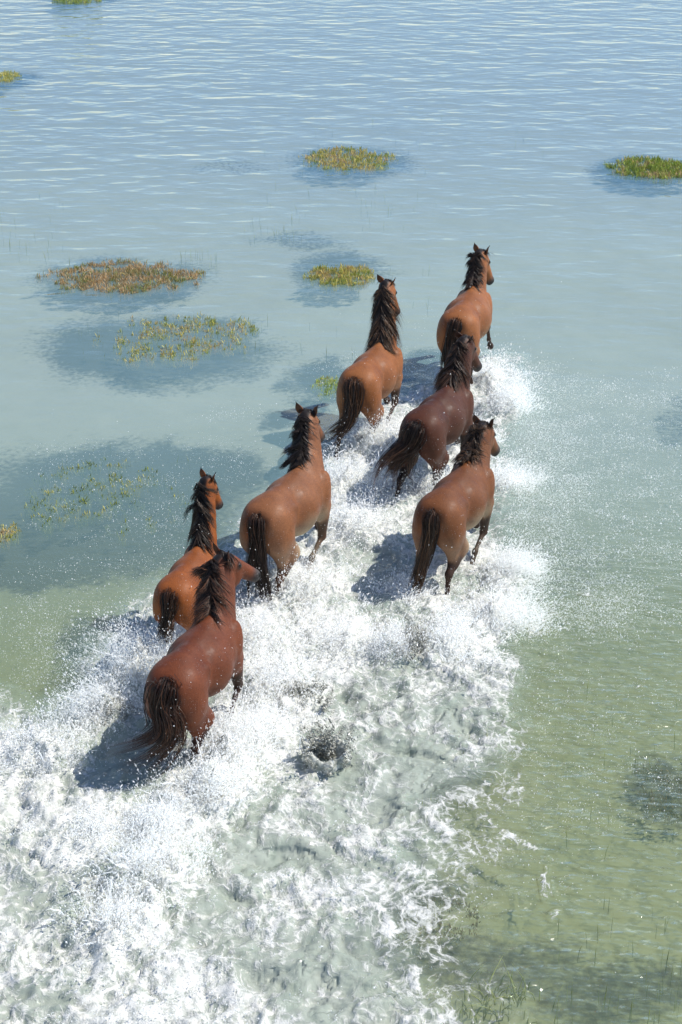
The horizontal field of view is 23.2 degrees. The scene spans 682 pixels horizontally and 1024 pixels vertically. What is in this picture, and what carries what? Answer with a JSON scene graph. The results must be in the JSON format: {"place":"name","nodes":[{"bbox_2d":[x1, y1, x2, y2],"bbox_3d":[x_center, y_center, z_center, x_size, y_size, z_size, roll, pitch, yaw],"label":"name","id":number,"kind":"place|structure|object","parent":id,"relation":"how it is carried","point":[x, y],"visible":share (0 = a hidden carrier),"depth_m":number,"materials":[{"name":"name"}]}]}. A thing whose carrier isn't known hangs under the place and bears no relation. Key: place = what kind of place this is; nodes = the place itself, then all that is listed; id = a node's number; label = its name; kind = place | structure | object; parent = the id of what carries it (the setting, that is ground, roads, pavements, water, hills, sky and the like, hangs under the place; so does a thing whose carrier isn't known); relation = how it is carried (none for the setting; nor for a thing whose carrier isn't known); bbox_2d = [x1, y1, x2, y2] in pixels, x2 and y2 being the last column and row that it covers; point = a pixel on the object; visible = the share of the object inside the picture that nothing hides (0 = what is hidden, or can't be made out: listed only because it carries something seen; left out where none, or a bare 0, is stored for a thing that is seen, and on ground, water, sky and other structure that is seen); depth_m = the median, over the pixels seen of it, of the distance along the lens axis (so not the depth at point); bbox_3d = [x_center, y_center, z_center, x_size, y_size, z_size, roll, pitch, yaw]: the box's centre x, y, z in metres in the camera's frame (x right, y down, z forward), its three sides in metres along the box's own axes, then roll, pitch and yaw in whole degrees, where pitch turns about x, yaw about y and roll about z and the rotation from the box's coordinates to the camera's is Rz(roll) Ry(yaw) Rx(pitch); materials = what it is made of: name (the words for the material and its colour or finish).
{"place":"outdoors","nodes":[
{"label":"outdoors","id":0,"kind":"place"},
{"bbox_2d":[8,359,567,982],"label":"flung water","id":1,"kind":"structure","parent":0,"point":[276,683],"depth_m":14.09,"materials":[{"name":"white liquid"}]},
{"bbox_2d":[0,0,681,1023],"bbox_3d":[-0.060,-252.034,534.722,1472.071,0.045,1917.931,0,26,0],"label":"water","id":2,"kind":"structure","parent":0,"point":[584,246],"depth_m":23.47,"materials":[{"name":"blue liquid"}]},
{"bbox_2d":[105,541,260,774],"bbox_3d":[-1.239,1.262,13.475,0.842,1.618,1.884,9,27,18],"label":"horse","id":3,"kind":"object","parent":2,"relation":"on","point":[199,657],"visible":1,"depth_m":13.05},
{"bbox_2d":[239,402,330,601],"bbox_3d":[-0.433,-0.011,15.949,0.586,1.744,1.864,12,28,23],"label":"horse","id":4,"kind":"object","parent":2,"relation":"on","point":[279,515],"visible":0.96,"depth_m":15.52},
{"bbox_2d":[322,274,404,459],"bbox_3d":[0.328,-1.591,18.978,0.672,1.874,2.010,10,28,19],"label":"horse","id":5,"kind":"object","parent":2,"relation":"on","point":[360,388],"visible":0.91,"depth_m":18.69},
{"bbox_2d":[370,330,481,498],"bbox_3d":[1.040,-0.901,17.794,0.638,1.672,2.157,16,30,30],"label":"horse","id":6,"kind":"object","parent":2,"relation":"on","point":[427,423],"visible":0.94,"depth_m":17.47},
{"bbox_2d":[407,413,499,596],"bbox_3d":[1.171,0.013,16.093,0.545,1.597,1.836,12,28,23],"label":"horse","id":7,"kind":"object","parent":2,"relation":"on","point":[451,509],"visible":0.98,"depth_m":15.63},
{"bbox_2d":[436,243,493,383],"bbox_3d":[1.576,-2.314,20.495,0.594,1.643,1.880,8,27,15],"label":"horse","id":8,"kind":"object","parent":2,"relation":"on","point":[475,322],"visible":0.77,"depth_m":20.16},
{"bbox_2d":[0,0,681,1023],"bbox_3d":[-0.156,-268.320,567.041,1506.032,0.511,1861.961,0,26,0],"label":"water foam","id":9,"kind":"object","parent":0,"point":[300,976],"depth_m":12.63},
{"bbox_2d":[0,70,21,85],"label":"weed patch","id":10,"kind":"object","parent":9,"relation":"on","point":[7,77],"visible":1,"depth_m":37.34,"materials":[{"name":"green plant"}]},
{"bbox_2d":[0,522,22,550],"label":"weed patch","id":11,"kind":"object","parent":9,"relation":"on","point":[13,534],"visible":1,"depth_m":16.81,"materials":[{"name":"green plant"}]},
{"bbox_2d":[52,0,104,6],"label":"weed patch","id":12,"kind":"object","parent":9,"relation":"on","point":[87,2],"visible":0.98,"depth_m":46.70,"materials":[{"name":"green plant"}]},
{"bbox_2d":[68,872,106,902],"bbox_3d":[-1.744,2.680,11.758,0.344,0.179,0.305,0,26,0],"label":"muddy splash","id":13,"kind":"object","parent":9,"relation":"on","point":[87,882],"visible":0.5,"depth_m":11.74,"materials":[{"name":"liquid"}]},
{"bbox_2d":[21,457,188,544],"bbox_3d":[-2.496,-0.135,17.663,1.803,0.218,1.973,0,26,0],"label":"weed patch","id":14,"kind":"object","parent":9,"relation":"on","point":[85,504],"visible":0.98,"depth_m":17.69,"materials":[{"name":"green plant"}]},
{"bbox_2d":[98,706,129,730],"bbox_3d":[-1.893,1.688,13.720,0.350,0.243,0.319,9,27,17],"label":"muddy splash","id":15,"kind":"object","parent":9,"relation":"on","point":[120,718],"visible":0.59,"depth_m":13.63,"materials":[{"name":"liquid"}]},
{"bbox_2d":[35,257,205,300],"bbox_3d":[-3.247,-3.438,24.323,2.515,0.215,1.601,0,26,0],"label":"weed patch","id":16,"kind":"object","parent":9,"relation":"on","point":[120,277],"visible":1,"depth_m":24.24,"materials":[{"name":"green plant"}]},
{"bbox_2d":[92,312,259,370],"bbox_3d":[-2.184,-2.307,22.064,2.222,0.241,1.953,0,26,0],"label":"weed patch","id":17,"kind":"object","parent":9,"relation":"on","point":[182,333],"visible":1,"depth_m":21.99,"materials":[{"name":"green plant"}]},
{"bbox_2d":[152,468,235,645],"bbox_3d":[-1.317,0.560,14.681,0.473,1.564,1.387,8,27,15],"label":"horse","id":18,"kind":"object","parent":9,"relation":"on","point":[171,602],"visible":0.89,"depth_m":14.52,"materials":[{"name":"brown"}]},
{"bbox_2d":[82,606,429,776],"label":"muddy drops","id":19,"kind":"object","parent":9,"relation":"on","point":[328,750],"visible":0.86,"depth_m":13.52,"materials":[{"name":"liquid"}]},
{"bbox_2d":[310,375,337,402],"bbox_3d":[-0.162,-1.534,20.469,0.446,0.172,0.688,0,26,0],"label":"weed patch","id":20,"kind":"object","parent":9,"relation":"on","point":[327,388],"visible":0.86,"depth_m":20.47,"materials":[{"name":"green plant"}]},
{"bbox_2d":[301,736,353,774],"bbox_3d":[-0.114,1.911,13.166,0.383,0.323,0.380,21,33,36],"label":"muddy splash","id":21,"kind":"object","parent":9,"relation":"on","point":[336,765],"visible":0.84,"depth_m":13.10,"materials":[{"name":"liquid"}]},
{"bbox_2d":[302,263,375,291],"bbox_3d":[-0.037,-3.485,24.423,1.107,0.212,1.072,0,26,0],"label":"weed patch","id":22,"kind":"object","parent":9,"relation":"on","point":[343,276],"visible":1,"depth_m":24.31,"materials":[{"name":"green plant"}]},
{"bbox_2d":[0,280,681,1023],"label":"spray","id":23,"kind":"object","parent":9,"relation":"on","point":[248,716],"visible":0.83,"depth_m":14.43,"materials":[{"name":"liquid"}]},
{"bbox_2d":[0,121,681,1023],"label":"grass stems","id":24,"kind":"object","parent":9,"relation":"on","point":[462,745],"visible":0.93,"depth_m":13.60,"materials":[{"name":"green plant"}]},
{"bbox_2d":[298,145,397,175],"bbox_3d":[0.115,-6.499,30.582,1.828,0.230,1.693,12,29,23],"label":"weed patch","id":25,"kind":"object","parent":9,"relation":"on","point":[322,157],"visible":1,"depth_m":30.50,"materials":[{"name":"green plant"}]},
{"bbox_2d":[396,639,431,661],"bbox_3d":[0.635,1.226,14.719,0.371,0.196,0.380,0,26,0],"label":"muddy splash","id":26,"kind":"object","parent":9,"relation":"on","point":[420,656],"visible":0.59,"depth_m":14.59,"materials":[{"name":"liquid"}]},
{"bbox_2d":[394,893,480,946],"bbox_3d":[0.544,2.855,11.639,0.870,0.142,0.546,0,26,0],"label":"weed patch","id":27,"kind":"object","parent":9,"relation":"on","point":[449,927],"visible":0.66,"depth_m":11.59,"materials":[{"name":"green plant"}]},
{"bbox_2d":[424,987,539,1023],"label":"grass tuft","id":28,"kind":"object","parent":9,"relation":"on","point":[475,1013],"visible":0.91,"depth_m":10.76,"materials":[{"name":"green plant"}]},
{"bbox_2d":[435,961,561,1023],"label":"grass tuft","id":29,"kind":"object","parent":9,"relation":"on","point":[513,993],"visible":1,"depth_m":10.91,"materials":[{"name":"green plant"}]},
{"bbox_2d":[604,154,681,183],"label":"weed patch","id":30,"kind":"object","parent":9,"relation":"on","point":[670,170],"visible":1,"depth_m":29.82,"materials":[{"name":"green plant"}]},
{"bbox_2d":[635,758,681,825],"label":"weed patch","id":31,"kind":"object","parent":9,"relation":"on","point":[658,809],"visible":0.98,"depth_m":12.98,"materials":[{"name":"green plant"}]}
]}

